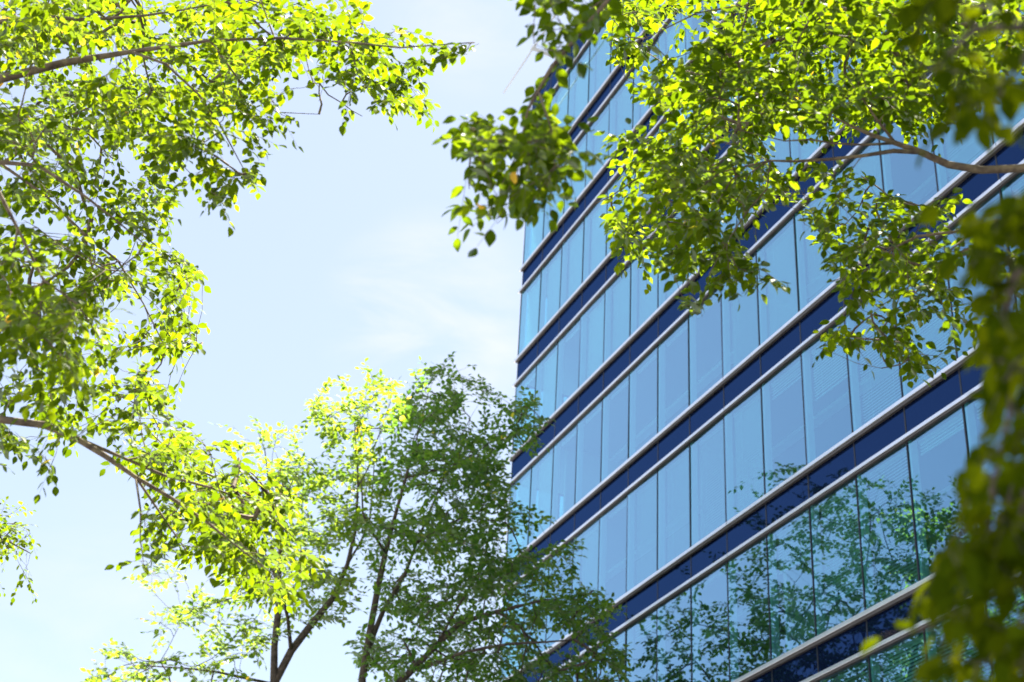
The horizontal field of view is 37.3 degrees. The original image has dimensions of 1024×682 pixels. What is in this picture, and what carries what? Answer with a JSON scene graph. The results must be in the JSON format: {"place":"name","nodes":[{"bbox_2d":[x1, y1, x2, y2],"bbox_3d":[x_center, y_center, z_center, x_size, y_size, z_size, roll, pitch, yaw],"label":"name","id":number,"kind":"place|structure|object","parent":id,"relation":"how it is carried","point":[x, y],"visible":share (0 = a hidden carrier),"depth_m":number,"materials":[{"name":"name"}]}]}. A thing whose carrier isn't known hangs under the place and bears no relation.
{"place":"outdoors","nodes":[
{"label":"outdoors","id":0,"kind":"place"},
{"bbox_2d":[80,357,407,681],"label":"tree","id":1,"kind":"object","parent":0,"point":[320,482],"visible":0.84,"depth_m":31.49,"materials":[{"name":"green plant"}]},
{"bbox_2d":[0,0,591,681],"label":"sky","id":2,"kind":"structure","parent":0,"point":[348,256],"materials":[{"name":"blue"}]},
{"bbox_2d":[500,0,1023,681],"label":"office building","id":3,"kind":"structure","parent":0,"point":[724,490],"depth_m":33.21,"materials":[{"name":"blue"}]},
{"bbox_2d":[500,579,524,677],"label":"window","id":4,"kind":"structure","parent":3,"relation":"in","point":[504,639],"depth_m":43.17,"materials":[{"name":"blue glass"}]},
{"bbox_2d":[506,467,530,557],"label":"window","id":5,"kind":"structure","parent":3,"relation":"in","point":[522,494],"depth_m":45.01,"materials":[{"name":"blue glass"}]},
{"bbox_2d":[512,365,535,451],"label":"window","id":6,"kind":"structure","parent":3,"relation":"in","point":[529,380],"depth_m":46.94,"materials":[{"name":"blue glass"}]},
{"bbox_2d":[518,270,540,353],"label":"window","id":7,"kind":"structure","parent":3,"relation":"in","point":[529,309],"depth_m":48.63,"materials":[{"name":"blue glass"}]},
{"bbox_2d":[523,199,543,262],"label":"window","id":8,"kind":"structure","parent":3,"relation":"in","point":[532,236],"depth_m":50.17,"materials":[{"name":"blue glass"}]},
{"bbox_2d":[521,567,547,663],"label":"window","id":9,"kind":"structure","parent":3,"relation":"in","point":[537,594],"depth_m":41.88,"materials":[{"name":"blue glass"}]},
{"bbox_2d":[527,446,552,544],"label":"window","id":10,"kind":"structure","parent":3,"relation":"in","point":[541,471],"depth_m":43.77,"materials":[{"name":"blue glass"}]},
{"bbox_2d":[533,342,557,431],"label":"window","id":11,"kind":"structure","parent":3,"relation":"in","point":[545,379],"depth_m":45.55,"materials":[{"name":"blue glass"}]},
{"bbox_2d":[538,245,561,331],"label":"window","id":12,"kind":"structure","parent":3,"relation":"in","point":[549,297],"depth_m":47.36,"materials":[{"name":"blue glass"}]},
{"bbox_2d":[542,162,564,239],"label":"window","id":13,"kind":"structure","parent":3,"relation":"in","point":[546,230],"depth_m":49.11,"materials":[{"name":"blue glass"}]},
{"bbox_2d":[545,540,572,649],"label":"window","id":14,"kind":"structure","parent":3,"relation":"in","point":[554,636],"depth_m":40.69,"materials":[{"name":"blue glass"}]},
{"bbox_2d":[550,73,568,126],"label":"window","id":15,"kind":"structure","parent":3,"relation":"in","point":[561,93],"depth_m":50.82,"materials":[{"name":"blue glass"}]},
{"bbox_2d":[550,423,576,525],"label":"window","id":16,"kind":"structure","parent":3,"relation":"in","point":[564,451],"depth_m":42.46,"materials":[{"name":"blue glass"}]},
{"bbox_2d":[555,318,579,410],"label":"window","id":17,"kind":"structure","parent":3,"relation":"in","point":[567,371],"depth_m":44.28,"materials":[{"name":"blue glass"}]},
{"bbox_2d":[559,218,583,308],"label":"window","id":18,"kind":"structure","parent":3,"relation":"in","point":[572,247],"depth_m":46.08,"materials":[{"name":"blue glass"}]},
{"bbox_2d":[563,132,586,213],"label":"window","id":19,"kind":"structure","parent":3,"relation":"in","point":[578,186],"depth_m":47.67,"materials":[{"name":"blue glass"}]},
{"bbox_2d":[567,43,589,125],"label":"window","id":20,"kind":"structure","parent":3,"relation":"in","point":[578,86],"depth_m":49.60,"materials":[{"name":"blue glass"}]},
{"bbox_2d":[569,649,595,681],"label":"window","id":21,"kind":"structure","parent":3,"relation":"in","point":[574,678],"depth_m":38.09,"materials":[{"name":"blue glass"}]},
{"bbox_2d":[570,518,598,629],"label":"window","id":22,"kind":"structure","parent":3,"relation":"in","point":[588,572],"depth_m":39.45,"materials":[{"name":"blue glass"}]},
{"bbox_2d":[574,399,601,504],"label":"window","id":23,"kind":"structure","parent":3,"relation":"in","point":[588,438],"depth_m":41.17,"materials":[{"name":"blue glass"}]},
{"bbox_2d":[578,291,604,387],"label":"window","id":24,"kind":"structure","parent":3,"relation":"in","point":[592,320],"depth_m":42.99,"materials":[{"name":"blue glass"}]},
{"bbox_2d":[582,191,606,282],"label":"window","id":25,"kind":"structure","parent":3,"relation":"in","point":[594,239],"depth_m":44.82,"materials":[{"name":"blue glass"}]},
{"bbox_2d":[585,102,608,186],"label":"window","id":26,"kind":"structure","parent":3,"relation":"in","point":[594,144],"depth_m":46.56,"materials":[{"name":"blue glass"}]},
{"bbox_2d":[588,18,610,102],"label":"window","id":27,"kind":"structure","parent":3,"relation":"in","point":[598,56],"depth_m":48.31,"materials":[{"name":"blue glass"}]},
{"bbox_2d":[595,630,624,681],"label":"window","id":28,"kind":"structure","parent":3,"relation":"in","point":[621,636],"depth_m":36.54,"materials":[{"name":"blue glass"}]},
{"bbox_2d":[597,495,626,610],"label":"window","id":29,"kind":"structure","parent":3,"relation":"in","point":[613,523],"depth_m":38.10,"materials":[{"name":"blue glass"}]},
{"bbox_2d":[600,373,628,482],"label":"window","id":30,"kind":"structure","parent":3,"relation":"in","point":[614,422],"depth_m":39.88,"materials":[{"name":"blue glass"}]},
{"bbox_2d":[603,263,629,362],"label":"window","id":31,"kind":"structure","parent":3,"relation":"in","point":[617,295],"depth_m":41.71,"materials":[{"name":"blue glass"}]},
{"bbox_2d":[605,168,630,256],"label":"window","id":32,"kind":"structure","parent":3,"relation":"in","point":[610,189],"depth_m":43.82,"materials":[{"name":"blue glass"}]},
{"bbox_2d":[608,70,632,158],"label":"window","id":33,"kind":"structure","parent":3,"relation":"in","point":[620,104],"depth_m":45.34,"materials":[{"name":"blue glass"}]},
{"bbox_2d":[610,0,633,72],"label":"window","id":34,"kind":"structure","parent":3,"relation":"in","point":[612,67],"depth_m":47.09,"materials":[{"name":"blue glass"}]},
{"bbox_2d":[633,0,643,39],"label":"window","id":35,"kind":"structure","parent":3,"relation":"in","point":[640,30],"depth_m":45.54,"materials":[{"name":"blue glass"}]},
{"bbox_2d":[625,609,655,681],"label":"window","id":36,"kind":"structure","parent":3,"relation":"in","point":[642,634],"depth_m":35.19,"materials":[{"name":"blue glass"}]},
{"bbox_2d":[626,471,656,591],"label":"window","id":37,"kind":"structure","parent":3,"relation":"in","point":[641,535],"depth_m":36.77,"materials":[{"name":"blue glass"}]},
{"bbox_2d":[628,346,656,457],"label":"window","id":38,"kind":"structure","parent":3,"relation":"in","point":[642,390],"depth_m":38.60,"materials":[{"name":"blue glass"}]},
{"bbox_2d":[629,237,656,336],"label":"window","id":39,"kind":"structure","parent":3,"relation":"in","point":[642,306],"depth_m":40.41,"materials":[{"name":"blue glass"}]},
{"bbox_2d":[632,129,657,221],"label":"window","id":40,"kind":"structure","parent":3,"relation":"in","point":[648,196],"depth_m":42.20,"materials":[{"name":"blue glass"}]},
{"bbox_2d":[632,37,657,128],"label":"window","id":41,"kind":"structure","parent":3,"relation":"in","point":[638,110],"depth_m":44.06,"materials":[{"name":"blue glass"}]},
{"bbox_2d":[658,9,684,83],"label":"window","id":42,"kind":"structure","parent":3,"relation":"in","point":[665,40],"depth_m":42.87,"materials":[{"name":"blue glass"}]},
{"bbox_2d":[657,203,686,308],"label":"window","id":43,"kind":"structure","parent":3,"relation":"in","point":[662,297],"depth_m":39.15,"materials":[{"name":"blue glass"}]},
{"bbox_2d":[658,108,685,191],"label":"window","id":44,"kind":"structure","parent":3,"relation":"in","point":[681,108],"depth_m":41.13,"materials":[{"name":"blue glass"}]},
{"bbox_2d":[657,317,687,433],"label":"window","id":45,"kind":"structure","parent":3,"relation":"in","point":[672,353],"depth_m":37.32,"materials":[{"name":"blue glass"}]},
{"bbox_2d":[656,587,690,681],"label":"window","id":46,"kind":"structure","parent":3,"relation":"in","point":[673,633],"depth_m":33.85,"materials":[{"name":"blue glass"}]},
{"bbox_2d":[657,445,689,569],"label":"window","id":47,"kind":"structure","parent":3,"relation":"in","point":[673,524],"depth_m":35.50,"materials":[{"name":"blue glass"}]},
{"bbox_2d":[686,90,709,148],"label":"window","id":48,"kind":"structure","parent":3,"relation":"in","point":[688,115],"depth_m":40.19,"materials":[{"name":"blue glass"}]},
{"bbox_2d":[685,0,713,62],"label":"window","id":49,"kind":"structure","parent":3,"relation":"in","point":[692,22],"depth_m":41.51,"materials":[{"name":"blue glass"}]},
{"bbox_2d":[687,197,716,277],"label":"window","id":50,"kind":"structure","parent":3,"relation":"in","point":[696,206],"depth_m":38.37,"materials":[{"name":"blue glass"}]},
{"bbox_2d":[688,289,721,406],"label":"window","id":51,"kind":"structure","parent":3,"relation":"in","point":[704,333],"depth_m":36.01,"materials":[{"name":"blue glass"}]},
{"bbox_2d":[689,417,724,546],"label":"window","id":52,"kind":"structure","parent":3,"relation":"in","point":[706,452],"depth_m":34.22,"materials":[{"name":"blue glass"}]},
{"bbox_2d":[690,563,728,681],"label":"window","id":53,"kind":"structure","parent":3,"relation":"in","point":[708,596],"depth_m":32.45,"materials":[{"name":"blue glass"}]},
{"bbox_2d":[714,0,735,21],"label":"window","id":54,"kind":"structure","parent":3,"relation":"in","point":[718,11],"depth_m":40.23,"materials":[{"name":"blue glass"}]},
{"bbox_2d":[719,146,753,237],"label":"window","id":55,"kind":"structure","parent":3,"relation":"in","point":[724,225],"depth_m":36.37,"materials":[{"name":"blue glass"}]},
{"bbox_2d":[727,28,745,117],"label":"window","id":56,"kind":"structure","parent":3,"relation":"in","point":[744,29],"depth_m":38.04,"materials":[{"name":"blue glass"}]},
{"bbox_2d":[720,252,758,377],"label":"window","id":57,"kind":"structure","parent":3,"relation":"in","point":[739,330],"depth_m":34.64,"materials":[{"name":"blue glass"}]},
{"bbox_2d":[723,386,763,521],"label":"window","id":58,"kind":"structure","parent":3,"relation":"in","point":[742,425],"depth_m":32.93,"materials":[{"name":"blue glass"}]},
{"bbox_2d":[726,536,769,681],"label":"window","id":59,"kind":"structure","parent":3,"relation":"in","point":[747,587],"depth_m":31.12,"materials":[{"name":"blue glass"}]},
{"bbox_2d":[751,16,780,79],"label":"window","id":60,"kind":"structure","parent":3,"relation":"in","point":[769,34],"depth_m":36.89,"materials":[{"name":"blue glass"}]},
{"bbox_2d":[752,120,789,211],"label":"window","id":61,"kind":"structure","parent":3,"relation":"in","point":[782,148],"depth_m":34.91,"materials":[{"name":"blue glass"}]},
{"bbox_2d":[755,216,797,345],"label":"window","id":62,"kind":"structure","parent":3,"relation":"in","point":[779,250],"depth_m":33.44,"materials":[{"name":"blue glass"}]},
{"bbox_2d":[760,354,805,494],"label":"window","id":63,"kind":"structure","parent":3,"relation":"in","point":[782,418],"depth_m":31.65,"materials":[{"name":"blue glass"}]},
{"bbox_2d":[766,508,814,660],"bbox_3d":[5.480,4.792,29.849,0.042,2.751,1.596,15,-32,-18],"label":"window","id":64,"kind":"structure","parent":3,"relation":"in","point":[788,550],"depth_m":29.83,"materials":[{"name":"blue glass"}]},
{"bbox_2d":[789,60,829,172],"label":"window","id":65,"kind":"structure","parent":3,"relation":"in","point":[796,150],"depth_m":33.93,"materials":[{"name":"blue glass"}]},
{"bbox_2d":[793,176,839,311],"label":"window","id":66,"kind":"structure","parent":3,"relation":"in","point":[810,281],"depth_m":32.30,"materials":[{"name":"blue glass"}]},
{"bbox_2d":[800,322,851,464],"bbox_3d":[6.289,1.019,30.378,0.042,2.722,1.596,15,-32,-18],"label":"window","id":67,"kind":"structure","parent":3,"relation":"in","point":[825,389],"depth_m":30.31,"materials":[{"name":"blue glass"}]},
{"bbox_2d":[808,477,863,636],"bbox_3d":[6.107,4.068,28.567,0.042,2.751,1.596,15,-32,-18],"label":"window","id":68,"kind":"structure","parent":3,"relation":"in","point":[837,585],"depth_m":28.55,"materials":[{"name":"blue glass"}]},
{"bbox_2d":[826,50,860,131],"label":"window","id":69,"kind":"structure","parent":3,"relation":"in","point":[835,72],"depth_m":33.09,"materials":[{"name":"blue glass"}]},
{"bbox_2d":[834,138,885,267],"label":"window","id":70,"kind":"structure","parent":3,"relation":"in","point":[870,165],"depth_m":31.01,"materials":[{"name":"blue glass"}]},
{"bbox_2d":[844,286,901,432],"bbox_3d":[6.916,0.295,29.096,0.042,2.722,1.596,15,-32,-18],"label":"window","id":71,"kind":"structure","parent":3,"relation":"in","point":[869,395],"depth_m":29.01,"materials":[{"name":"blue glass"}]},
{"bbox_2d":[855,443,917,609],"bbox_3d":[6.734,3.344,27.285,0.042,2.751,1.596,15,-32,-18],"label":"window","id":72,"kind":"structure","parent":3,"relation":"in","point":[884,509],"depth_m":27.27,"materials":[{"name":"blue glass"}]},
{"bbox_2d":[878,119,936,232],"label":"window","id":73,"kind":"structure","parent":3,"relation":"in","point":[899,172],"depth_m":29.50,"materials":[{"name":"blue glass"}]},
{"bbox_2d":[892,237,955,396],"bbox_3d":[7.542,-0.429,27.814,0.042,2.722,1.596,15,-32,-18],"label":"window","id":74,"kind":"structure","parent":3,"relation":"in","point":[929,331],"depth_m":27.45,"materials":[{"name":"blue glass"}]},
{"bbox_2d":[906,406,974,580],"bbox_3d":[7.360,2.621,26.003,0.042,2.751,1.596,15,-32,-18],"label":"window","id":75,"kind":"structure","parent":3,"relation":"in","point":[935,456],"depth_m":26.14,"materials":[{"name":"blue glass"}]},
{"bbox_2d":[923,618,991,681],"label":"window","id":76,"kind":"structure","parent":3,"relation":"in","point":[969,651],"depth_m":24.93,"materials":[{"name":"blue glass"}]},
{"bbox_2d":[929,93,992,191],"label":"window","id":77,"kind":"structure","parent":3,"relation":"in","point":[967,152],"depth_m":28.16,"materials":[{"name":"blue glass"}]},
{"bbox_2d":[942,190,1014,358],"bbox_3d":[8.169,-1.153,26.532,0.042,2.722,1.596,15,-32,-18],"label":"window","id":78,"kind":"structure","parent":3,"relation":"in","point":[967,341],"depth_m":26.69,"materials":[{"name":"blue glass"}]},
{"bbox_2d":[962,387,1022,528],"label":"window","id":79,"kind":"structure","parent":3,"relation":"in","point":[972,421],"depth_m":25.58,"materials":[{"name":"blue glass"}]},
{"bbox_2d":[988,585,1023,676],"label":"window","id":80,"kind":"structure","parent":3,"relation":"in","point":[1020,596],"depth_m":23.52,"materials":[{"name":"blue glass"}]},
{"bbox_2d":[991,4,1023,143],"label":"window","id":81,"kind":"structure","parent":3,"relation":"in","point":[1004,122],"depth_m":26.88,"materials":[{"name":"blue glass"}]},
{"bbox_2d":[999,173,1023,310],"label":"window","id":82,"kind":"structure","parent":3,"relation":"in","point":[1016,185],"depth_m":26.17,"materials":[{"name":"blue glass"}]},
{"bbox_3d":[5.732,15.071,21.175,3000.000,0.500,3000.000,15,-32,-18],"label":"ground","id":83,"kind":"structure","parent":0,"visible":0},
{"bbox_2d":[0,496,40,605],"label":"tree","id":84,"kind":"object","parent":83,"relation":"on","point":[7,538],"visible":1,"depth_m":18.71,"materials":[{"name":"green plant"}]},
{"bbox_2d":[0,0,476,620],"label":"tree","id":85,"kind":"object","parent":83,"relation":"on","point":[212,518],"visible":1,"depth_m":7.98,"materials":[{"name":"green plant"}]},
{"bbox_2d":[342,351,634,681],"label":"tree","id":86,"kind":"object","parent":83,"relation":"on","point":[480,470],"visible":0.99,"depth_m":31.85,"materials":[{"name":"green plant"}]},
{"bbox_2d":[432,0,1023,387],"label":"tree","id":87,"kind":"object","parent":83,"relation":"on","point":[733,63],"visible":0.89,"depth_m":7.44,"materials":[{"name":"green plant"}]},
{"bbox_2d":[861,0,1023,681],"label":"tree","id":88,"kind":"object","parent":83,"relation":"on","point":[983,562],"visible":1,"depth_m":2.50,"materials":[{"name":"green plant"}]}
]}

